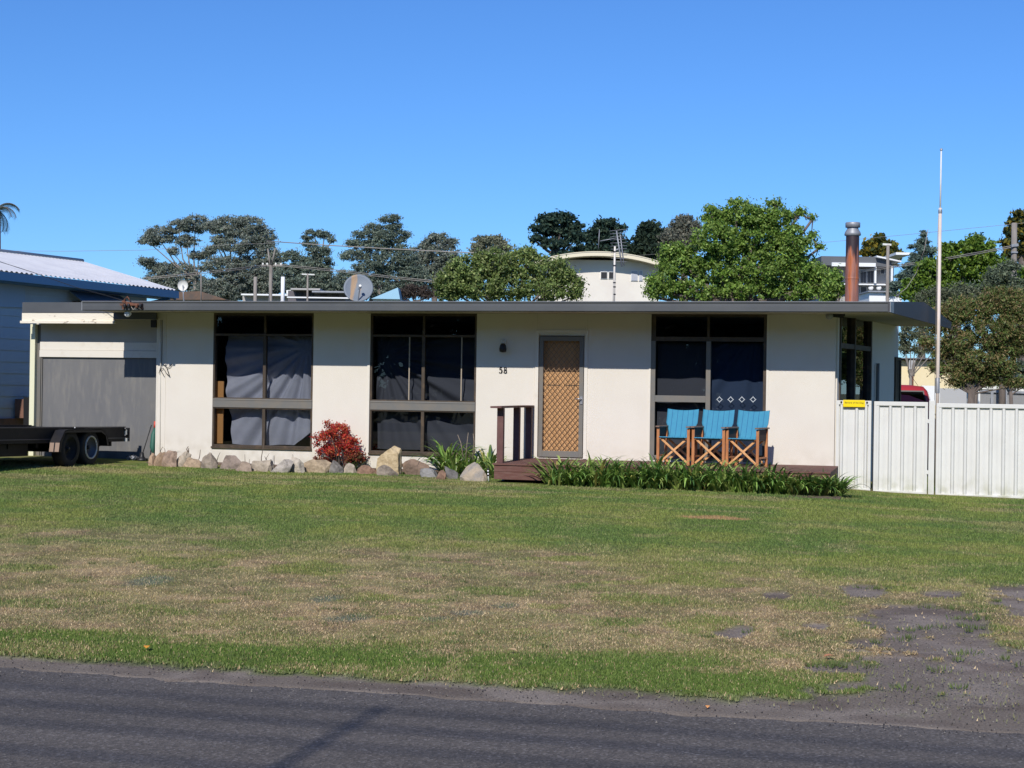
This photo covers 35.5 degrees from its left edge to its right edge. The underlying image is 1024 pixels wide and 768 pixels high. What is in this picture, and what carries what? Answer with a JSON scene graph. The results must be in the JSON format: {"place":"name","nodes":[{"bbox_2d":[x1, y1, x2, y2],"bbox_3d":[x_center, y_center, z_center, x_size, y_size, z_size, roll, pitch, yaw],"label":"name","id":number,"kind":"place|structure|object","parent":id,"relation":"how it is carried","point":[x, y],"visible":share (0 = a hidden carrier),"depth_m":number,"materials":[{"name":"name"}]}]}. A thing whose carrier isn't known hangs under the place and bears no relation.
{"place":"outdoors","nodes":[
{"label":"outdoors","id":0,"kind":"place"},
{"bbox_2d":[146,461,489,475],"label":"garden soil","id":1,"kind":"structure","parent":0,"point":[220,463],"depth_m":27.48,"materials":[{"name":"brown soil"}]},
{"bbox_2d":[410,437,474,470],"bbox_3d":[-1.093,1.196,26.702,1.185,0.630,1.223,1,0,5],"label":"agapanthus","id":2,"kind":"object","parent":1,"relation":"on","point":[442,453],"visible":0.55,"depth_m":26.58,"materials":[{"name":"green plant"}]},
{"bbox_2d":[411,439,482,472],"bbox_3d":[-1.016,1.225,26.615,1.216,0.575,1.231,1,0,21],"label":"agapanthus","id":3,"kind":"object","parent":1,"relation":"on","point":[458,455],"visible":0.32,"depth_m":26.55,"materials":[{"name":"green plant"}]},
{"bbox_2d":[457,445,512,474],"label":"agapanthus","id":4,"kind":"object","parent":1,"relation":"on","point":[492,458],"visible":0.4,"depth_m":26.34,"materials":[{"name":"green plant"}]},
{"bbox_2d":[0,456,1023,733],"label":"lawn","id":5,"kind":"structure","parent":0,"point":[786,710],"depth_m":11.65,"materials":[{"name":"plant"}]},
{"bbox_2d":[0,425,129,465],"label":"trailer","id":6,"kind":"object","parent":5,"relation":"on","point":[68,446],"visible":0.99,"depth_m":26.22,"materials":[{"name":"black paint"}]},
{"bbox_2d":[161,450,176,466],"bbox_3d":[-5.845,1.348,27.279,0.273,0.433,0.193,1,0,-6],"label":"garden stone","id":7,"kind":"object","parent":5,"relation":"on","point":[169,458],"visible":0.72,"depth_m":27.22,"materials":[{"name":"brown stone"}]},
{"bbox_2d":[201,453,217,468],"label":"garden stone","id":8,"kind":"object","parent":5,"relation":"on","point":[209,460],"visible":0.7,"depth_m":27.05,"materials":[{"name":"grey stone"}]},
{"bbox_2d":[220,455,240,468],"bbox_3d":[-4.739,1.393,27.011,0.438,0.381,0.188,1,0,14],"label":"garden stone","id":9,"kind":"object","parent":5,"relation":"on","point":[231,461],"visible":0.6,"depth_m":26.94,"materials":[{"name":"grey stone"}]},
{"bbox_2d":[251,459,273,471],"bbox_3d":[-4.165,1.418,26.609,0.412,0.341,0.159,1,0,14],"label":"garden stone","id":10,"kind":"object","parent":5,"relation":"on","point":[265,466],"visible":0.75,"depth_m":26.54,"materials":[{"name":"grey stone"}]},
{"bbox_2d":[271,459,292,472],"bbox_3d":[-3.822,1.420,26.435,0.411,0.363,0.187,1,0,14],"label":"garden stone","id":11,"kind":"object","parent":5,"relation":"on","point":[284,465],"visible":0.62,"depth_m":26.36,"materials":[{"name":"grey stone"}]},
{"bbox_2d":[304,459,330,472],"bbox_3d":[-3.264,1.433,26.673,0.507,0.366,0.162,1,0,14],"label":"garden stone","id":12,"kind":"object","parent":5,"relation":"on","point":[317,466],"visible":0.65,"depth_m":26.62,"materials":[{"name":"beige stone"}]},
{"bbox_2d":[309,419,369,468],"bbox_3d":[-2.960,1.050,27.244,1.043,0.940,0.848,1,0,14],"label":"red bush","id":13,"kind":"object","parent":5,"relation":"on","point":[359,457],"visible":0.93,"depth_m":27.17,"materials":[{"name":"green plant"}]},
{"bbox_2d":[376,446,401,474],"bbox_3d":[-2.024,1.363,26.422,0.408,0.693,0.290,1,0,14],"label":"garden stone","id":14,"kind":"object","parent":5,"relation":"on","point":[391,457],"visible":0.65,"depth_m":26.31,"materials":[{"name":"beige stone"}]},
{"bbox_2d":[402,459,428,474],"bbox_3d":[-1.583,1.446,26.400,0.530,0.422,0.181,1,0,14],"label":"garden stone","id":15,"kind":"object","parent":5,"relation":"on","point":[413,466],"visible":0.48,"depth_m":26.33,"materials":[{"name":"brown stone"}]},
{"bbox_2d":[429,453,469,474],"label":"agapanthus","id":16,"kind":"object","parent":5,"relation":"on","point":[453,466],"visible":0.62,"depth_m":26.02,"materials":[{"name":"green plant"}]},
{"bbox_2d":[460,462,486,480],"bbox_3d":[-0.603,1.448,24.986,0.432,0.460,0.190,1,0,28],"label":"garden stone","id":17,"kind":"object","parent":5,"relation":"on","point":[474,471],"visible":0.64,"depth_m":24.92,"materials":[{"name":"beige stone"}]},
{"bbox_2d":[520,456,579,484],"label":"agapanthus","id":18,"kind":"object","parent":5,"relation":"on","point":[548,480],"visible":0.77,"depth_m":24.22,"materials":[{"name":"green plant"}]},
{"bbox_2d":[528,453,584,485],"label":"agapanthus","id":19,"kind":"object","parent":5,"relation":"on","point":[559,476],"visible":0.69,"depth_m":24.19,"materials":[{"name":"green plant"}]},
{"bbox_2d":[550,458,597,485],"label":"agapanthus","id":20,"kind":"object","parent":5,"relation":"on","point":[566,480],"visible":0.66,"depth_m":24.09,"materials":[{"name":"green plant"}]},
{"bbox_2d":[555,457,610,485],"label":"agapanthus","id":21,"kind":"object","parent":5,"relation":"on","point":[580,480],"visible":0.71,"depth_m":24.07,"materials":[{"name":"green plant"}]},
{"bbox_2d":[561,451,634,486],"bbox_3d":[1.272,1.283,24.098,1.128,0.612,1.012,1,0,45],"label":"agapanthus","id":22,"kind":"object","parent":5,"relation":"on","point":[592,481],"visible":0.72,"depth_m":24.02,"materials":[{"name":"green plant"}]},
{"bbox_2d":[575,455,638,486],"bbox_3d":[1.461,1.334,24.129,1.029,0.517,1.150,1,0,-45],"label":"agapanthus","id":23,"kind":"object","parent":5,"relation":"on","point":[602,481],"visible":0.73,"depth_m":23.97,"materials":[{"name":"green plant"}]},
{"bbox_2d":[596,454,648,487],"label":"agapanthus","id":24,"kind":"object","parent":5,"relation":"on","point":[627,484],"visible":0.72,"depth_m":23.92,"materials":[{"name":"green plant"}]},
{"bbox_2d":[627,452,677,488],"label":"agapanthus","id":25,"kind":"object","parent":5,"relation":"on","point":[647,485],"visible":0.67,"depth_m":23.78,"materials":[{"name":"green plant"}]},
{"bbox_2d":[621,453,688,488],"bbox_3d":[2.103,1.320,23.946,1.150,0.562,0.964,1,0,-36],"label":"agapanthus","id":26,"kind":"object","parent":5,"relation":"on","point":[656,474],"visible":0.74,"depth_m":23.76,"materials":[{"name":"green plant"}]},
{"bbox_2d":[634,456,686,488],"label":"agapanthus","id":27,"kind":"object","parent":5,"relation":"on","point":[664,486],"visible":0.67,"depth_m":23.76,"materials":[{"name":"green plant"}]},
{"bbox_2d":[490,405,837,486],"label":"deck","id":28,"kind":"structure","parent":5,"relation":"on","point":[514,469],"depth_m":24.80,"materials":[{"name":"brown wood"}]},
{"bbox_2d":[655,409,698,465],"bbox_3d":[2.610,0.829,25.141,0.554,0.875,0.624,1,0,22],"label":"director chair","id":29,"kind":"object","parent":28,"relation":"on","point":[680,423],"visible":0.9,"depth_m":25.28,"materials":[{"name":"blue fabric"}]},
{"bbox_2d":[691,409,734,465],"bbox_3d":[3.145,0.837,24.971,0.554,0.875,0.624,1,0,25],"label":"director chair","id":30,"kind":"object","parent":28,"relation":"on","point":[715,424],"visible":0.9,"depth_m":25.10,"materials":[{"name":"blue fabric"}]},
{"bbox_2d":[725,410,769,467],"bbox_3d":[3.659,0.844,24.806,0.554,0.875,0.624,1,0,28],"label":"director chair","id":31,"kind":"object","parent":28,"relation":"on","point":[752,426],"visible":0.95,"depth_m":24.91,"materials":[{"name":"blue fabric"}]},
{"bbox_2d":[647,459,701,489],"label":"agapanthus","id":32,"kind":"object","parent":5,"relation":"on","point":[665,482],"visible":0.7,"depth_m":23.73,"materials":[{"name":"green plant"}]},
{"bbox_2d":[654,459,701,489],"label":"agapanthus","id":33,"kind":"object","parent":5,"relation":"on","point":[679,482],"visible":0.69,"depth_m":23.70,"materials":[{"name":"green plant"}]},
{"bbox_2d":[666,453,715,490],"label":"agapanthus","id":34,"kind":"object","parent":5,"relation":"on","point":[696,471],"visible":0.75,"depth_m":23.62,"materials":[{"name":"green plant"}]},
{"bbox_2d":[669,460,730,490],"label":"agapanthus","id":35,"kind":"object","parent":5,"relation":"on","point":[711,472],"visible":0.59,"depth_m":23.60,"materials":[{"name":"green plant"}]},
{"bbox_2d":[674,459,748,490],"bbox_3d":[3.033,1.366,23.722,1.102,0.495,0.985,1,0,-42],"label":"agapanthus","id":36,"kind":"object","parent":5,"relation":"on","point":[710,479],"visible":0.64,"depth_m":23.57,"materials":[{"name":"green plant"}]},
{"bbox_2d":[703,463,752,491],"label":"agapanthus","id":37,"kind":"object","parent":5,"relation":"on","point":[725,486],"visible":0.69,"depth_m":23.53,"materials":[{"name":"green plant"}]},
{"bbox_2d":[717,460,766,492],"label":"agapanthus","id":38,"kind":"object","parent":5,"relation":"on","point":[744,489],"visible":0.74,"depth_m":23.48,"materials":[{"name":"green plant"}]},
{"bbox_2d":[735,461,775,492],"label":"agapanthus","id":39,"kind":"object","parent":5,"relation":"on","point":[761,480],"visible":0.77,"depth_m":23.39,"materials":[{"name":"green plant"}]},
{"bbox_2d":[754,467,803,493],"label":"agapanthus","id":40,"kind":"object","parent":5,"relation":"on","point":[782,488],"visible":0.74,"depth_m":23.32,"materials":[{"name":"green plant"}]},
{"bbox_2d":[835,400,871,489],"bbox_3d":[5.417,0.980,25.394,0.548,1.435,0.044,1,0,14],"label":"side fence","id":41,"kind":"object","parent":5,"relation":"on","point":[853,442],"visible":0.73,"depth_m":25.40,"materials":[{"name":"white metal"}]},
{"bbox_2d":[934,148,942,485],"bbox_3d":[7.250,-1.131,27.203,0.078,5.758,0.077,1,0,37],"label":"flagpole","id":42,"kind":"object","parent":5,"relation":"on","point":[937,341],"visible":0.95,"depth_m":27.18,"materials":[{"name":"silver metal"}]},
{"bbox_2d":[0,667,1023,767],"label":"road","id":43,"kind":"structure","parent":0,"point":[170,729],"depth_m":7.29,"materials":[{"name":"grey asphalt"}]},
{"bbox_2d":[0,610,1023,765],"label":"gravel","id":44,"kind":"structure","parent":43,"relation":"on","point":[693,689],"depth_m":8.29,"materials":[{"name":"grey gravel"}]},
{"bbox_2d":[0,0,1023,361],"label":"sky","id":45,"kind":"structure","parent":0,"point":[465,120],"materials":[{"name":"blue"}]},
{"bbox_2d":[789,495,841,499],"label":"garden soil","id":46,"kind":"structure","parent":0,"point":[820,497],"depth_m":23.01,"materials":[{"name":"brown soil"}]},
{"bbox_2d":[740,461,801,493],"bbox_3d":[3.771,1.376,23.527,1.042,0.496,0.928,1,0,37],"label":"agapanthus","id":47,"kind":"object","parent":46,"relation":"on","point":[772,477],"visible":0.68,"depth_m":23.34,"materials":[{"name":"green plant"}]},
{"bbox_2d":[773,470,820,494],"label":"agapanthus","id":48,"kind":"object","parent":46,"relation":"on","point":[800,491],"visible":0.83,"depth_m":23.26,"materials":[{"name":"green plant"}]},
{"bbox_2d":[808,473,870,495],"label":"agapanthus","id":49,"kind":"object","parent":46,"relation":"on","point":[845,485],"visible":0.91,"depth_m":23.14,"materials":[{"name":"green plant"}]},
{"bbox_3d":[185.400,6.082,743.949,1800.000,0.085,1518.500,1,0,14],"label":"ground","id":50,"kind":"structure","parent":0,"visible":0},
{"bbox_2d":[0,203,19,248],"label":"palm tree","id":51,"kind":"object","parent":50,"relation":"on","point":[4,208],"visible":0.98,"depth_m":44.01,"materials":[{"name":"green plant"}]},
{"bbox_2d":[0,249,178,424],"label":"blue house","id":52,"kind":"structure","parent":50,"relation":"on","point":[18,286],"depth_m":33.29,"materials":[{"name":"grey metal"}]},
{"bbox_2d":[133,212,217,291],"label":"gum tree","id":53,"kind":"object","parent":50,"relation":"on","point":[187,224],"visible":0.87,"depth_m":111.79,"materials":[{"name":"green plant"}]},
{"bbox_2d":[167,291,229,300],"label":"brown roof house","id":54,"kind":"structure","parent":50,"relation":"on","point":[191,295],"depth_m":60.00,"materials":[{"name":"tile"}]},
{"bbox_2d":[188,214,287,300],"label":"gum tree","id":55,"kind":"object","parent":50,"relation":"on","point":[250,236],"visible":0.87,"depth_m":107.41,"materials":[{"name":"green plant"}]},
{"bbox_2d":[241,290,290,301],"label":"house","id":56,"kind":"structure","parent":50,"relation":"on","point":[264,297],"depth_m":95.00,"materials":[{"name":"grey"}]},
{"bbox_2d":[262,248,282,301],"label":"power pole","id":57,"kind":"object","parent":50,"relation":"on","point":[270,265],"visible":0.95,"depth_m":65.95,"materials":[{"name":"white paint"}]},
{"bbox_2d":[145,264,433,280],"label":"power line","id":58,"kind":"object","parent":57,"relation":"attached to","point":[292,265],"visible":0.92,"depth_m":61.47,"materials":[{"name":"beige"}]},
{"bbox_2d":[267,241,502,254],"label":"power line","id":59,"kind":"object","parent":57,"relation":"attached to","point":[374,247],"visible":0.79,"depth_m":56.27,"materials":[{"name":"beige"}]},
{"bbox_2d":[273,228,343,293],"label":"gum tree","id":60,"kind":"object","parent":50,"relation":"on","point":[320,278],"visible":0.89,"depth_m":103.64,"materials":[{"name":"green plant"}]},
{"bbox_2d":[287,288,351,301],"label":"house","id":61,"kind":"structure","parent":50,"relation":"on","point":[300,294],"depth_m":88.00,"materials":[{"name":"grey"}]},
{"bbox_2d":[331,213,432,299],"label":"gum tree","id":62,"kind":"object","parent":50,"relation":"on","point":[401,264],"visible":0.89,"depth_m":99.60,"materials":[{"name":"green plant"}]},
{"bbox_2d":[372,288,407,300],"bbox_3d":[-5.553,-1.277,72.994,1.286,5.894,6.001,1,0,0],"label":"blue roof house","id":63,"kind":"structure","parent":50,"relation":"on","point":[394,294],"depth_m":70.00,"materials":[{"name":"blue metal"}]},
{"bbox_2d":[400,282,435,300],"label":"bare tree","id":64,"kind":"object","parent":50,"relation":"on","point":[423,292],"visible":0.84,"depth_m":71.81,"materials":[{"name":"brown plant"}]},
{"bbox_2d":[409,231,462,300],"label":"gum tree","id":65,"kind":"object","parent":50,"relation":"on","point":[441,241],"visible":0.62,"depth_m":103.58,"materials":[{"name":"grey plant"}]},
{"bbox_2d":[20,222,950,480],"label":"house","id":66,"kind":"structure","parent":50,"relation":"on","point":[581,376],"depth_m":27.20,"materials":[{"name":"beige paint"}]},
{"bbox_2d":[42,357,155,459],"bbox_3d":[-7.418,0.465,29.118,2.490,1.950,0.120,1,0,14],"label":"garage door","id":67,"kind":"structure","parent":66,"relation":"in","point":[78,391],"depth_m":29.05,"materials":[{"name":"grey metal"}]},
{"bbox_2d":[216,381,223,443],"bbox_3d":[-5.182,0.501,28.297,0.173,1.100,0.030,1,0,14],"label":"timber board","id":68,"kind":"object","parent":66,"relation":"in","point":[220,419],"visible":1,"depth_m":28.28,"materials":[{"name":"brown wood"}]},
{"bbox_2d":[211,313,313,449],"bbox_3d":[-4.348,-0.050,27.958,1.890,2.375,0.135,1,0,14],"label":"window","id":69,"kind":"structure","parent":66,"relation":"in","point":[264,403],"depth_m":27.93,"materials":[{"name":"beige paint"}]},
{"bbox_2d":[225,336,311,444],"bbox_3d":[-4.250,0.127,28.149,1.700,1.925,0.162,1,0,14],"label":"curtain","id":70,"kind":"object","parent":66,"relation":"hanging from","point":[289,369],"visible":0.92,"depth_m":28.15,"materials":[{"name":"grey fabric"}]},
{"bbox_2d":[343,274,372,300],"bbox_3d":[-2.759,-1.678,29.030,0.425,0.631,0.474,1,0,38],"label":"satellite dish","id":71,"kind":"object","parent":66,"relation":"on","point":[357,287],"visible":0.97,"depth_m":29.02,"materials":[{"name":"grey paint"}]},
{"bbox_2d":[368,313,476,456],"bbox_3d":[-1.512,0.009,27.225,1.900,2.415,0.135,1,0,14],"label":"window","id":72,"kind":"structure","parent":66,"relation":"in","point":[423,405],"depth_m":27.21,"materials":[{"name":"beige paint"}]},
{"bbox_2d":[376,337,474,450],"bbox_3d":[-1.448,0.168,27.423,1.830,1.930,0.151,1,0,14],"label":"curtain","id":73,"kind":"object","parent":66,"relation":"hanging from","point":[401,429],"visible":0.88,"depth_m":27.43,"materials":[{"name":"grey fabric"}]},
{"bbox_2d":[538,336,583,457],"bbox_3d":[0.807,0.211,26.546,0.755,2.005,0.106,1,0,14],"label":"screen door","id":74,"kind":"structure","parent":66,"relation":"in","point":[579,453],"depth_m":26.57,"materials":[{"name":"orange paint"}]},
{"bbox_2d":[543,337,584,457],"bbox_3d":[0.839,0.219,26.682,0.740,2.010,0.046,1,0,14],"label":"door","id":75,"kind":"structure","parent":66,"relation":"in","point":[577,349],"depth_m":26.67,"materials":[{"name":"brown wood"}]},
{"bbox_2d":[598,229,626,300],"bbox_3d":[1.883,-2.114,30.009,0.550,1.582,0.081,1,0,5],"label":"television antenna","id":76,"kind":"object","parent":66,"relation":"on","point":[615,261],"visible":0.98,"depth_m":29.99,"materials":[{"name":"beige paint"}]},
{"bbox_2d":[657,343,705,455],"bbox_3d":[2.783,0.247,26.282,0.805,1.850,0.060,1,0,14],"label":"curtain","id":77,"kind":"object","parent":66,"relation":"hanging from","point":[681,369],"visible":0.75,"depth_m":26.30,"materials":[{"name":"grey fabric"}]},
{"bbox_2d":[649,314,766,462],"bbox_3d":[3.192,0.062,26.024,1.880,2.390,0.105,1,0,14],"label":"window","id":78,"kind":"structure","parent":66,"relation":"in","point":[654,398],"depth_m":26.02,"materials":[{"name":"beige paint"}]},
{"bbox_2d":[710,343,763,456],"bbox_3d":[3.670,0.259,26.075,0.875,1.850,0.076,1,0,14],"label":"curtain","id":79,"kind":"object","parent":66,"relation":"hanging from","point":[736,372],"visible":0.58,"depth_m":26.08,"materials":[{"name":"blue fabric"}]},
{"bbox_2d":[839,317,872,400],"bbox_3d":[5.690,0.090,26.753,0.140,2.370,2.270,1,0,25],"label":"window","id":80,"kind":"structure","parent":66,"relation":"in","point":[855,345],"depth_m":26.63,"materials":[{"name":"black glass"}]},
{"bbox_2d":[882,243,890,301],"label":"vent pipe","id":81,"kind":"object","parent":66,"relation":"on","point":[887,269],"visible":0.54,"depth_m":59.94,"materials":[{"name":"white metal"}]},
{"bbox_2d":[894,357,901,401],"bbox_3d":[7.160,0.328,29.723,0.030,1.650,0.500,1,0,25],"label":"window","id":82,"kind":"structure","parent":66,"relation":"in","point":[897,360],"depth_m":29.72,"materials":[{"name":"black glass"}]},
{"bbox_2d":[466,233,518,300],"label":"gum tree","id":83,"kind":"object","parent":50,"relation":"on","point":[486,242],"visible":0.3,"depth_m":99.75,"materials":[{"name":"green plant"}]},
{"bbox_2d":[430,242,590,300],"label":"tree","id":84,"kind":"object","parent":50,"relation":"on","point":[523,281],"visible":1,"depth_m":45.69,"materials":[{"name":"green plant"}]},
{"bbox_2d":[527,208,588,255],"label":"pine tree","id":85,"kind":"object","parent":50,"relation":"on","point":[568,230],"visible":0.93,"depth_m":117.60,"materials":[{"name":"green plant"}]},
{"bbox_2d":[533,251,660,300],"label":"curved roof house","id":86,"kind":"structure","parent":50,"relation":"on","point":[596,270],"depth_m":62.00,"materials":[{"name":"beige paint"}]},
{"bbox_2d":[569,214,634,253],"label":"pine tree","id":87,"kind":"object","parent":50,"relation":"on","point":[606,226],"visible":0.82,"depth_m":121.45,"materials":[{"name":"green plant"}]},
{"bbox_2d":[627,219,664,260],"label":"pine tree","id":88,"kind":"object","parent":50,"relation":"on","point":[645,239],"visible":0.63,"depth_m":121.31,"materials":[{"name":"green plant"}]},
{"bbox_2d":[656,213,701,300],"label":"gum tree","id":89,"kind":"object","parent":50,"relation":"on","point":[678,229],"visible":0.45,"depth_m":115.52,"materials":[{"name":"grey plant"}]},
{"bbox_2d":[640,195,842,300],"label":"leafy tree","id":90,"kind":"object","parent":50,"relation":"on","point":[777,254],"visible":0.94,"depth_m":41.75,"materials":[{"name":"green plant"}]},
{"bbox_2d":[816,266,844,300],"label":"shrub","id":91,"kind":"object","parent":50,"relation":"on","point":[834,289],"visible":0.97,"depth_m":37.94,"materials":[{"name":"green plant"}]},
{"bbox_2d":[794,252,909,301],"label":"house","id":92,"kind":"structure","parent":50,"relation":"on","point":[872,285],"depth_m":77.01,"materials":[{"name":"grey paint"}]},
{"bbox_2d":[859,232,903,266],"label":"conifer tree","id":93,"kind":"object","parent":50,"relation":"on","point":[873,246],"visible":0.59,"depth_m":103.61,"materials":[{"name":"plant"}]},
{"bbox_2d":[883,230,937,357],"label":"spruce tree","id":94,"kind":"object","parent":50,"relation":"on","point":[919,245],"visible":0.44,"depth_m":73.82,"materials":[{"name":"green plant"}]},
{"bbox_2d":[901,375,934,469],"bbox_3d":[7.920,0.796,33.266,1.740,1.953,4.330,1,0,14],"label":"red wagon","id":95,"kind":"object","parent":50,"relation":"on","point":[911,393],"visible":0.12,"depth_m":31.21,"materials":[{"name":"red paint"}]},
{"bbox_2d":[901,358,958,388],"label":"yellow building","id":96,"kind":"structure","parent":50,"relation":"on","point":[920,377],"depth_m":50.00,"materials":[{"name":"beige paint"}]},
{"bbox_2d":[928,400,934,493],"bbox_3d":[6.578,1.022,25.093,0.089,1.525,0.070,1,0,14],"label":"gate post","id":97,"kind":"object","parent":50,"relation":"on","point":[931,447],"visible":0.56,"depth_m":25.06,"materials":[{"name":"white metal"}]},
{"bbox_2d":[873,401,928,493],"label":"gate","id":98,"kind":"structure","parent":97,"relation":"attached to","point":[900,447],"depth_m":25.21,"materials":[{"name":"white metal"}]},
{"bbox_2d":[935,403,1023,498],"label":"gate","id":99,"kind":"structure","parent":97,"relation":"attached to","point":[980,450],"depth_m":24.91,"materials":[{"name":"white metal"}]},
{"bbox_2d":[898,280,980,384],"bbox_3d":[10.620,-0.386,39.960,2.307,4.627,1.070,1,0,-7],"label":"wattle tree","id":100,"kind":"object","parent":50,"relation":"on","point":[904,346],"visible":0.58,"depth_m":39.92,"materials":[{"name":"green plant"}]},
{"bbox_2d":[940,388,966,403],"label":"grey fence","id":101,"kind":"object","parent":50,"relation":"on","point":[951,395],"visible":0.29,"depth_m":48.60,"materials":[{"name":"grey metal"}]},
{"bbox_2d":[894,232,1023,387],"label":"leafy tree","id":102,"kind":"object","parent":50,"relation":"on","point":[971,267],"visible":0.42,"depth_m":57.79,"materials":[{"name":"green plant"}]},
{"bbox_2d":[916,282,1023,403],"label":"bottlebrush tree","id":103,"kind":"object","parent":50,"relation":"on","point":[1001,343],"visible":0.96,"depth_m":32.83,"materials":[{"name":"green plant"}]},
{"bbox_2d":[965,256,1023,403],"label":"grey tree","id":104,"kind":"object","parent":50,"relation":"on","point":[1001,274],"visible":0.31,"depth_m":47.83,"materials":[{"name":"green plant"}]},
{"bbox_2d":[980,390,1023,404],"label":"sheet fence","id":105,"kind":"object","parent":50,"relation":"on","point":[991,397],"visible":0.12,"depth_m":49.75,"materials":[{"name":"grey metal"}]},
{"bbox_2d":[996,208,1023,363],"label":"cypress tree","id":106,"kind":"object","parent":50,"relation":"on","point":[1018,215],"visible":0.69,"depth_m":75.84,"materials":[{"name":"plant"}]},
{"bbox_2d":[1010,223,1018,390],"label":"power pole","id":107,"kind":"object","parent":50,"relation":"on","point":[1014,245],"visible":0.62,"depth_m":52.92,"materials":[{"name":"wood"}]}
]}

